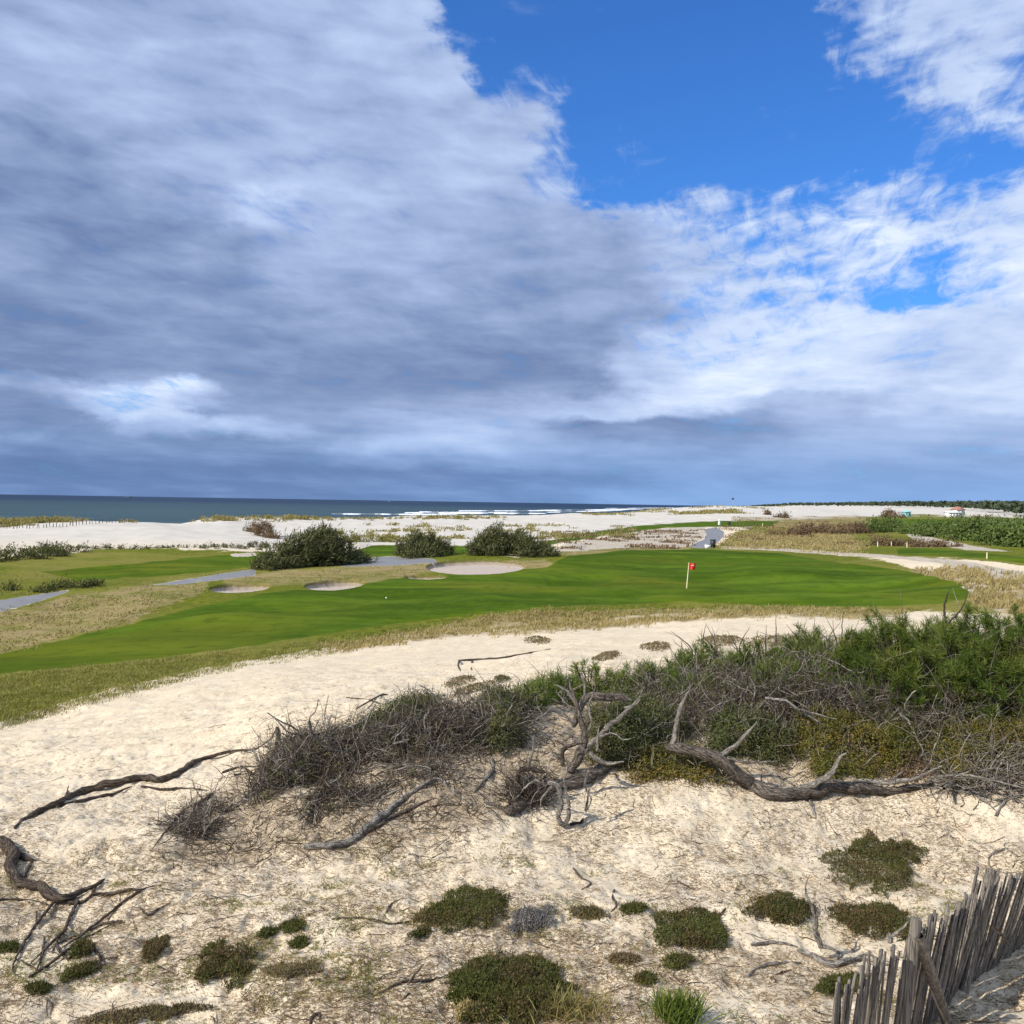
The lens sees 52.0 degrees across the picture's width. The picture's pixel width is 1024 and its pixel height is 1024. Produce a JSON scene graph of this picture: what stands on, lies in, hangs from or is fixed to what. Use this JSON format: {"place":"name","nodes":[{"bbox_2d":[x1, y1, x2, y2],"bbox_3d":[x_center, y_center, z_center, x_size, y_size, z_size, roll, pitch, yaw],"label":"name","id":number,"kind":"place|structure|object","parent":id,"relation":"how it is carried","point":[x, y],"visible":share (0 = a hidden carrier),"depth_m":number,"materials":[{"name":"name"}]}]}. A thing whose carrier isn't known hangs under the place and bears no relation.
{"place":"outdoors","nodes":[
{"label":"outdoors","id":0,"kind":"place"},
{"bbox_2d":[0,494,700,523],"bbox_3d":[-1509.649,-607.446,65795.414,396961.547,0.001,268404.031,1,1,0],"label":"sea","id":1,"kind":"structure","parent":0,"point":[177,510],"depth_m":1770.04,"materials":[{"name":"liquid"}]},
{"bbox_2d":[332,508,635,514],"bbox_3d":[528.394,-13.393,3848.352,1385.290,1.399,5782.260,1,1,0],"label":"surf","id":2,"kind":"structure","parent":1,"relation":"on","point":[457,513],"depth_m":1249.64,"materials":[{"name":"liquid"}]},
{"bbox_2d":[0,527,723,612],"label":"path","id":3,"kind":"structure","parent":0,"point":[713,533],"depth_m":97.75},
{"bbox_2d":[0,505,1023,1023],"bbox_3d":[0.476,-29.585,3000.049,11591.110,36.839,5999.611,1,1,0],"label":"ground","id":4,"kind":"structure","parent":0,"point":[360,675],"depth_m":12.92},
{"bbox_2d":[0,936,23,953],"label":"heath mat","id":5,"kind":"object","parent":4,"relation":"on","point":[7,945],"visible":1,"depth_m":9.98,"materials":[{"name":"green plant"}]},
{"bbox_2d":[21,978,54,996],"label":"heath mat","id":6,"kind":"object","parent":4,"relation":"on","point":[41,987],"visible":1,"depth_m":9.14,"materials":[{"name":"green plant"}]},
{"bbox_2d":[0,835,156,977],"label":"driftwood root","id":7,"kind":"object","parent":4,"relation":"on","point":[11,851],"visible":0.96,"depth_m":11.35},
{"bbox_2d":[56,957,103,984],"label":"heath mat","id":8,"kind":"object","parent":4,"relation":"on","point":[77,971],"visible":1,"depth_m":9.51,"materials":[{"name":"green plant"}]},
{"bbox_2d":[66,936,95,960],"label":"heath mat","id":9,"kind":"object","parent":4,"relation":"on","point":[84,946],"visible":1,"depth_m":9.88,"materials":[{"name":"green plant"}]},
{"bbox_2d":[14,726,279,848],"bbox_3d":[-5.013,3.926,14.839,3.224,0.708,4.899,1,1,-10],"label":"long dead branch","id":10,"kind":"object","parent":4,"relation":"on","point":[101,785],"visible":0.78,"depth_m":15.62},
{"bbox_2d":[81,998,217,1023],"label":"heath mat","id":11,"kind":"object","parent":4,"relation":"on","point":[128,1015],"visible":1,"depth_m":8.84,"materials":[{"name":"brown plant"}]},
{"bbox_2d":[137,933,172,966],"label":"heath mat","id":12,"kind":"object","parent":4,"relation":"on","point":[152,947],"visible":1,"depth_m":10.00,"materials":[{"name":"green plant"}]},
{"bbox_2d":[138,759,253,844],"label":"dead shrub","id":13,"kind":"object","parent":4,"relation":"on","point":[185,822],"visible":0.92,"depth_m":13.26,"materials":[{"name":"grey wood"}]},
{"bbox_2d":[193,936,260,996],"bbox_3d":[-2.639,4.137,9.682,0.629,0.234,1.224,1,1,-16],"label":"heath mat","id":14,"kind":"object","parent":4,"relation":"on","point":[203,972],"visible":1,"depth_m":9.55,"materials":[{"name":"green plant"}]},
{"bbox_2d":[255,924,280,938],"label":"heath mat","id":15,"kind":"object","parent":4,"relation":"on","point":[267,930],"visible":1,"depth_m":10.30,"materials":[{"name":"green plant"}]},
{"bbox_2d":[276,917,309,933],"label":"heath mat","id":16,"kind":"object","parent":4,"relation":"on","point":[291,925],"visible":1,"depth_m":10.44,"materials":[{"name":"green plant"}]},
{"bbox_2d":[261,955,326,980],"bbox_3d":[-1.982,4.093,9.405,0.683,0.172,0.416,1,1,0],"label":"heath mat","id":17,"kind":"object","parent":4,"relation":"on","point":[280,972],"visible":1,"depth_m":9.38,"materials":[{"name":"brown plant"}]},
{"bbox_2d":[286,933,309,950],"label":"heath mat","id":18,"kind":"object","parent":4,"relation":"on","point":[301,940],"visible":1,"depth_m":10.11,"materials":[{"name":"green plant"}]},
{"bbox_2d":[215,695,414,832],"bbox_3d":[-2.612,3.346,14.486,3.663,1.321,2.787,1,1,32],"label":"dead shrub","id":19,"kind":"object","parent":4,"relation":"on","point":[290,754],"visible":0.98,"depth_m":14.39,"materials":[{"name":"grey plant"}]},
{"bbox_2d":[331,898,416,924],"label":"driftwood branch","id":20,"kind":"object","parent":4,"relation":"on","point":[373,919],"visible":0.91,"depth_m":10.55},
{"bbox_2d":[307,678,455,752],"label":"shrub","id":21,"kind":"object","parent":4,"relation":"on","point":[409,701],"visible":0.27,"depth_m":16.10,"materials":[{"name":"grey plant"}]},
{"bbox_2d":[303,777,471,849],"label":"fallen branch","id":22,"kind":"object","parent":4,"relation":"on","point":[372,823],"visible":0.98,"depth_m":12.82,"materials":[{"name":"grey wood"}]},
{"bbox_2d":[372,964,449,999],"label":"driftwood branch","id":23,"kind":"object","parent":4,"relation":"on","point":[411,980],"visible":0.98,"depth_m":9.14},
{"bbox_2d":[406,922,432,937],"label":"heath mat","id":24,"kind":"object","parent":4,"relation":"on","point":[421,931],"visible":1,"depth_m":10.07,"materials":[{"name":"green plant"}]},
{"bbox_2d":[323,667,557,794],"bbox_3d":[-0.756,3.023,15.030,3.718,1.350,2.746,1,1,-31],"label":"dead shrub","id":25,"kind":"object","parent":4,"relation":"on","point":[468,723],"visible":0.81,"depth_m":14.83,"materials":[{"name":"grey plant"}]},
{"bbox_2d":[441,675,475,688],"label":"heath mat","id":26,"kind":"object","parent":4,"relation":"on","point":[459,678],"visible":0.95,"depth_m":24.08,"materials":[{"name":"brown plant"}]},
{"bbox_2d":[403,883,517,937],"bbox_3d":[-0.494,4.021,10.729,1.086,0.248,1.528,1,1,23],"label":"heath mat","id":27,"kind":"object","parent":4,"relation":"on","point":[447,903],"visible":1,"depth_m":10.59,"materials":[{"name":"green plant"}]},
{"bbox_2d":[453,996,474,1022],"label":"straw tuft","id":28,"kind":"object","parent":4,"relation":"on","point":[459,1008],"visible":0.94,"depth_m":8.79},
{"bbox_2d":[450,679,495,696],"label":"heath mat","id":29,"kind":"object","parent":4,"relation":"on","point":[463,688],"visible":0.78,"depth_m":20.29,"materials":[{"name":"brown plant"}]},
{"bbox_2d":[457,649,548,669],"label":"driftwood branch","id":30,"kind":"object","parent":4,"relation":"on","point":[475,659],"visible":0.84,"depth_m":31.59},
{"bbox_2d":[466,673,544,758],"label":"shrub","id":31,"kind":"object","parent":4,"relation":"on","point":[496,723],"visible":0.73,"depth_m":14.97,"materials":[{"name":"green plant"}]},
{"bbox_2d":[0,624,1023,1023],"bbox_3d":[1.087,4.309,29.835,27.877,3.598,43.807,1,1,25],"label":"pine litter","id":32,"kind":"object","parent":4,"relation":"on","point":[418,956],"visible":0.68,"depth_m":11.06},
{"bbox_2d":[0,662,1023,1023],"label":"twig litter","id":33,"kind":"object","parent":4,"relation":"on","point":[288,840],"visible":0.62,"depth_m":12.78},
{"bbox_2d":[0,826,1023,1023],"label":"withered herbs","id":34,"kind":"object","parent":4,"relation":"on","point":[261,956],"visible":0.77,"depth_m":9.99,"materials":[{"name":"brown plant"}]},
{"bbox_2d":[428,948,604,1023],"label":"heath mat","id":35,"kind":"object","parent":4,"relation":"on","point":[483,982],"visible":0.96,"depth_m":9.02,"materials":[{"name":"green plant"}]},
{"bbox_2d":[470,745,578,829],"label":"dead shrub","id":36,"kind":"object","parent":4,"relation":"on","point":[523,781],"visible":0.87,"depth_m":13.55,"materials":[{"name":"grey wood"}]},
{"bbox_2d":[507,902,560,934],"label":"cushion plant","id":37,"kind":"object","parent":4,"relation":"on","point":[538,913],"visible":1,"depth_m":10.45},
{"bbox_2d":[492,980,634,1023],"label":"dry bush","id":38,"kind":"object","parent":4,"relation":"on","point":[586,1009],"visible":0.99,"depth_m":8.75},
{"bbox_2d":[504,656,640,712],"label":"pine shrub","id":39,"kind":"object","parent":4,"relation":"on","point":[542,685],"visible":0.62,"depth_m":17.68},
{"bbox_2d":[505,670,643,826],"bbox_3d":[0.899,3.050,13.864,1.448,1.818,1.902,1,1,19],"label":"uprooted stump","id":40,"kind":"object","parent":4,"relation":"on","point":[590,774],"visible":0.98,"depth_m":14.11,"materials":[{"name":"wood"}]},
{"bbox_2d":[566,902,613,920],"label":"heath mat","id":41,"kind":"object","parent":4,"relation":"on","point":[594,910],"visible":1,"depth_m":10.77,"materials":[{"name":"green plant"}]},
{"bbox_2d":[591,650,621,662],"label":"heath mat","id":42,"kind":"object","parent":4,"relation":"on","point":[611,654],"visible":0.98,"depth_m":26.98,"materials":[{"name":"brown plant"}]},
{"bbox_2d":[604,949,641,965],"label":"heath mat","id":43,"kind":"object","parent":4,"relation":"on","point":[621,957],"visible":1,"depth_m":9.77,"materials":[{"name":"brown plant"}]},
{"bbox_2d":[618,899,648,916],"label":"heath mat","id":44,"kind":"object","parent":4,"relation":"on","point":[636,906],"visible":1,"depth_m":10.89,"materials":[{"name":"green plant"}]},
{"bbox_2d":[574,676,697,774],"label":"shrub","id":45,"kind":"object","parent":4,"relation":"on","point":[634,721],"visible":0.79,"depth_m":14.96,"materials":[{"name":"green plant"}]},
{"bbox_2d":[631,968,659,985],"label":"heath mat","id":46,"kind":"object","parent":4,"relation":"on","point":[643,976],"visible":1,"depth_m":9.37,"materials":[{"name":"green plant"}]},
{"bbox_2d":[639,641,671,651],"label":"heath mat","id":47,"kind":"object","parent":4,"relation":"on","point":[664,645],"visible":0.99,"depth_m":32.30,"materials":[{"name":"brown plant"}]},
{"bbox_2d":[607,724,733,790],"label":"shrub","id":48,"kind":"object","parent":4,"relation":"on","point":[653,754],"visible":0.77,"depth_m":14.36,"materials":[{"name":"green plant"}]},
{"bbox_2d":[660,950,695,972],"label":"heath mat","id":49,"kind":"object","parent":4,"relation":"on","point":[682,959],"visible":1,"depth_m":9.71,"materials":[{"name":"green plant"}]},
{"bbox_2d":[581,505,784,515],"bbox_3d":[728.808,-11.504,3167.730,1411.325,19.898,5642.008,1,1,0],"label":"dune grass","id":50,"kind":"structure","parent":4,"relation":"on","point":[720,511],"depth_m":416.24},
{"bbox_2d":[635,981,734,1023],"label":"spiky grass tuft","id":51,"kind":"object","parent":4,"relation":"on","point":[677,1009],"visible":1,"depth_m":8.55,"materials":[{"name":"green plant"}]},
{"bbox_2d":[604,628,770,702],"bbox_3d":[3.437,2.932,18.637,2.788,1.519,3.860,1,1,38],"label":"pine shrub","id":52,"kind":"object","parent":4,"relation":"on","point":[702,657],"visible":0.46,"depth_m":18.54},
{"bbox_2d":[641,904,735,955],"bbox_3d":[1.796,4.196,10.679,0.997,0.244,1.263,1,1,0],"label":"heath mat","id":53,"kind":"object","parent":4,"relation":"on","point":[712,927],"visible":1,"depth_m":10.49,"materials":[{"name":"green plant"}]},
{"bbox_2d":[584,644,817,749],"bbox_3d":[3.088,2.812,16.913,3.651,1.213,3.843,1,1,14],"label":"dead shrub","id":54,"kind":"object","parent":4,"relation":"on","point":[698,706],"visible":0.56,"depth_m":16.23,"materials":[{"name":"grey plant"}]},
{"bbox_2d":[698,634,743,647],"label":"heath mat","id":55,"kind":"object","parent":4,"relation":"on","point":[724,639],"visible":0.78,"depth_m":31.05,"materials":[{"name":"brown plant"}]},
{"bbox_2d":[690,691,808,770],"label":"shrub","id":56,"kind":"object","parent":4,"relation":"on","point":[768,742],"visible":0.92,"depth_m":14.96,"materials":[{"name":"green plant"}]},
{"bbox_2d":[743,632,802,647],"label":"heath mat","id":57,"kind":"object","parent":4,"relation":"on","point":[769,638],"visible":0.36,"depth_m":30.10,"materials":[{"name":"brown plant"}]},
{"bbox_2d":[671,610,877,663],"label":"bare shoots","id":58,"kind":"object","parent":4,"relation":"on","point":[756,639],"visible":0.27,"depth_m":19.35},
{"bbox_2d":[733,888,825,928],"bbox_3d":[2.958,4.207,11.289,0.846,0.248,1.104,1,1,31],"label":"heath mat","id":59,"kind":"object","parent":4,"relation":"on","point":[774,910],"visible":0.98,"depth_m":11.08,"materials":[{"name":"green plant"}]},
{"bbox_2d":[723,610,876,704],"bbox_3d":[4.893,2.630,18.015,3.046,2.100,3.947,1,1,0],"label":"pine shrub","id":60,"kind":"object","parent":4,"relation":"on","point":[814,641],"visible":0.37,"depth_m":17.61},
{"bbox_2d":[747,875,873,976],"bbox_3d":[2.795,3.973,10.271,1.614,0.884,0.705,1,1,-22],"label":"driftwood branch","id":61,"kind":"object","parent":4,"relation":"on","point":[836,963],"visible":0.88,"depth_m":10.22,"materials":[{"name":"grey wood"}]},
{"bbox_2d":[812,969,870,998],"bbox_3d":[3.095,4.368,9.697,0.721,0.171,0.517,1,1,0],"label":"heath mat","id":62,"kind":"object","parent":4,"relation":"on","point":[825,983],"visible":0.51,"depth_m":9.69,"materials":[{"name":"green plant"}]},
{"bbox_2d":[666,688,1022,817],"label":"fallen pine log","id":63,"kind":"object","parent":4,"relation":"on","point":[823,786],"visible":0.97,"depth_m":14.13,"materials":[{"name":"wood"}]},
{"bbox_2d":[799,737,889,786],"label":"shrub","id":64,"kind":"object","parent":4,"relation":"on","point":[821,767],"visible":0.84,"depth_m":14.62,"materials":[{"name":"green plant"}]},
{"bbox_2d":[735,637,969,756],"bbox_3d":[4.979,2.771,16.522,3.598,1.503,3.881,1,1,0],"label":"dead shrub","id":65,"kind":"object","parent":4,"relation":"on","point":[849,700],"visible":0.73,"depth_m":15.76,"materials":[{"name":"grey plant"}]},
{"bbox_2d":[784,697,932,778],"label":"shrub","id":66,"kind":"object","parent":4,"relation":"on","point":[891,739],"visible":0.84,"depth_m":15.03,"materials":[{"name":"green plant"}]},
{"bbox_2d":[808,828,931,900],"bbox_3d":[4.268,4.216,12.663,1.327,0.289,2.227,1,1,28],"label":"heath mat","id":67,"kind":"object","parent":4,"relation":"on","point":[891,852],"visible":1,"depth_m":12.72,"materials":[{"name":"green plant"}]},
{"bbox_2d":[818,898,925,942],"bbox_3d":[3.789,4.280,11.088,1.029,0.244,0.921,1,1,-10],"label":"heath mat","id":68,"kind":"object","parent":4,"relation":"on","point":[888,914],"visible":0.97,"depth_m":11.01,"materials":[{"name":"green plant"}]},
{"bbox_2d":[827,733,942,793],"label":"rusty shrub","id":69,"kind":"object","parent":4,"relation":"on","point":[910,768],"visible":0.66,"depth_m":14.73,"materials":[{"name":"brown plant"}]},
{"bbox_2d":[751,499,1023,513],"bbox_3d":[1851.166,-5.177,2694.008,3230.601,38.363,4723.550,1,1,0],"label":"pine forest","id":70,"kind":"object","parent":4,"relation":"on","point":[1013,506],"visible":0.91,"depth_m":1020.52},
{"bbox_2d":[817,588,1023,740],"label":"pine shrub","id":71,"kind":"object","parent":4,"relation":"on","point":[991,649],"visible":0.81,"depth_m":16.05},
{"bbox_2d":[832,866,1023,1023],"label":"paling fence","id":72,"kind":"object","parent":4,"relation":"on","point":[942,974],"visible":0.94,"depth_m":8.93,"materials":[{"name":"wood"}]},
{"bbox_2d":[880,642,1023,757],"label":"dead shrub","id":73,"kind":"object","parent":4,"relation":"on","point":[951,701],"visible":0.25,"depth_m":15.41,"materials":[{"name":"grey plant"}]},
{"bbox_2d":[891,709,1023,816],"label":"brush heap","id":74,"kind":"object","parent":4,"relation":"on","point":[993,776],"visible":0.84,"depth_m":14.32,"materials":[{"name":"grey wood"}]},
{"bbox_2d":[920,706,1023,785],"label":"shrub","id":75,"kind":"object","parent":4,"relation":"on","point":[1010,728],"visible":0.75,"depth_m":14.81,"materials":[{"name":"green plant"}]},
{"bbox_2d":[0,519,1023,672],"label":"fairway","id":76,"kind":"structure","parent":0,"point":[621,577],"depth_m":73.98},
{"bbox_2d":[0,514,1023,721],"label":"rough ground","id":77,"kind":"structure","parent":0,"point":[32,566],"depth_m":80.48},
{"bbox_2d":[0,540,93,561],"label":"dune foot scrub","id":78,"kind":"object","parent":77,"relation":"on","point":[59,550],"visible":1,"depth_m":120.98,"materials":[{"name":"green plant"}]},
{"bbox_2d":[0,573,106,592],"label":"path edge scrub","id":79,"kind":"object","parent":77,"relation":"on","point":[61,584],"visible":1,"depth_m":80.21,"materials":[{"name":"green plant"}]},
{"bbox_2d":[0,635,341,728],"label":"rough grass","id":80,"kind":"structure","parent":77,"relation":"on","point":[127,684],"depth_m":32.26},
{"bbox_2d":[209,584,269,592],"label":"bunker","id":81,"kind":"object","parent":77,"relation":"on","point":[229,589],"visible":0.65,"depth_m":84.09},
{"bbox_2d":[0,558,547,652],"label":"course grass","id":82,"kind":"structure","parent":77,"relation":"on","point":[84,607],"depth_m":67.11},
{"bbox_2d":[246,519,379,570],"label":"round bush","id":83,"kind":"object","parent":77,"relation":"on","point":[323,545],"visible":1,"depth_m":105.40,"materials":[{"name":"green plant"}]},
{"bbox_2d":[307,581,362,589],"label":"bunker","id":84,"kind":"object","parent":77,"relation":"on","point":[341,585],"visible":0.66,"depth_m":87.55},
{"bbox_2d":[389,528,456,558],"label":"round bush","id":85,"kind":"object","parent":77,"relation":"on","point":[419,544],"visible":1,"depth_m":129.25,"materials":[{"name":"green plant"}]},
{"bbox_2d":[428,560,524,574],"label":"bunker","id":86,"kind":"object","parent":77,"relation":"on","point":[471,568],"visible":0.92,"depth_m":109.29},
{"bbox_2d":[462,519,562,557],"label":"round bush","id":87,"kind":"object","parent":77,"relation":"on","point":[520,543],"visible":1,"depth_m":125.03,"materials":[{"name":"green plant"}]},
{"bbox_2d":[315,603,910,652],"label":"dry grass","id":88,"kind":"structure","parent":77,"relation":"on","point":[484,629],"depth_m":47.66,"materials":[{"name":"plant"}]},
{"bbox_2d":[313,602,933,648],"bbox_3d":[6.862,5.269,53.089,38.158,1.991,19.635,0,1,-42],"label":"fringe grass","id":89,"kind":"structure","parent":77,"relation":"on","point":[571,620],"depth_m":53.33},
{"bbox_2d":[544,529,708,549],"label":"sandy rough tufts","id":90,"kind":"object","parent":77,"relation":"on","point":[652,546],"visible":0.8,"depth_m":182.50,"materials":[{"name":"beige plant"}]},
{"bbox_2d":[716,521,870,555],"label":"heath grass","id":91,"kind":"structure","parent":77,"relation":"on","point":[792,543],"depth_m":177.03,"materials":[{"name":"plant"}]},
{"bbox_2d":[763,521,829,535],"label":"scrub bush","id":92,"kind":"object","parent":77,"relation":"on","point":[803,529],"visible":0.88,"depth_m":219.83,"materials":[{"name":"brown plant"}]},
{"bbox_2d":[716,516,885,545],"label":"heath tufts","id":93,"kind":"object","parent":77,"relation":"on","point":[757,538],"visible":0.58,"depth_m":230.52,"materials":[{"name":"brown plant"}]},
{"bbox_2d":[819,519,872,533],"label":"scrub bush","id":94,"kind":"object","parent":77,"relation":"on","point":[857,528],"visible":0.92,"depth_m":229.31,"materials":[{"name":"brown plant"}]},
{"bbox_2d":[853,513,907,532],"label":"scrub bush","id":95,"kind":"object","parent":77,"relation":"on","point":[886,525],"visible":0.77,"depth_m":242.13,"materials":[{"name":"green plant"}]},
{"bbox_2d":[879,507,909,517],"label":"scrub bush","id":96,"kind":"object","parent":77,"relation":"on","point":[888,511],"visible":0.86,"depth_m":473.64,"materials":[{"name":"brown plant"}]},
{"bbox_2d":[868,533,963,547],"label":"scrub bush","id":97,"kind":"object","parent":77,"relation":"on","point":[920,543],"visible":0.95,"depth_m":160.86,"materials":[{"name":"brown plant"}]},
{"bbox_2d":[896,510,1023,546],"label":"scrub thicket","id":98,"kind":"object","parent":77,"relation":"on","point":[1000,531],"visible":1,"depth_m":185.74,"materials":[{"name":"green plant"}]},
{"bbox_2d":[913,562,1023,616],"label":"bank grass","id":99,"kind":"structure","parent":77,"relation":"on","point":[988,599],"depth_m":71.45,"materials":[{"name":"plant"}]},
{"bbox_2d":[0,506,1023,556],"bbox_3d":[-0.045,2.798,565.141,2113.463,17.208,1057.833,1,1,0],"label":"sand dune terrain","id":100,"kind":"structure","parent":0,"point":[192,533],"depth_m":208.41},
{"bbox_2d":[0,515,91,526],"bbox_3d":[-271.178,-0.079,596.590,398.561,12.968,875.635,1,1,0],"label":"dune grass","id":101,"kind":"structure","parent":100,"relation":"on","point":[13,521],"depth_m":171.39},
{"bbox_2d":[72,539,285,549],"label":"dune foot scrub","id":102,"kind":"object","parent":100,"relation":"on","point":[238,546],"visible":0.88,"depth_m":136.68,"materials":[{"name":"green plant"}]},
{"bbox_2d":[242,515,283,538],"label":"dune bush","id":103,"kind":"object","parent":100,"relation":"on","point":[258,528],"visible":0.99,"depth_m":177.06,"materials":[{"name":"brown plant"}]},
{"bbox_2d":[118,513,506,522],"bbox_3d":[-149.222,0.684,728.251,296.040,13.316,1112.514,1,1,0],"label":"dune crest grass","id":104,"kind":"structure","parent":100,"relation":"on","point":[272,517],"depth_m":228.56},
{"bbox_2d":[333,527,410,542],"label":"dune foot scrub","id":105,"kind":"object","parent":100,"relation":"on","point":[389,539],"visible":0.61,"depth_m":167.11,"materials":[{"name":"beige plant"}]},
{"bbox_2d":[360,521,638,539],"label":"dune tufts","id":106,"kind":"object","parent":100,"relation":"on","point":[557,534],"visible":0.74,"depth_m":204.69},
{"bbox_2d":[0,0,1023,505],"label":"sky","id":107,"kind":"structure","parent":0,"point":[635,252],"materials":[{"name":"blue"}]},
{"bbox_2d":[231,527,1023,598],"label":"dirt track","id":108,"kind":"structure","parent":0,"point":[600,544],"depth_m":153.03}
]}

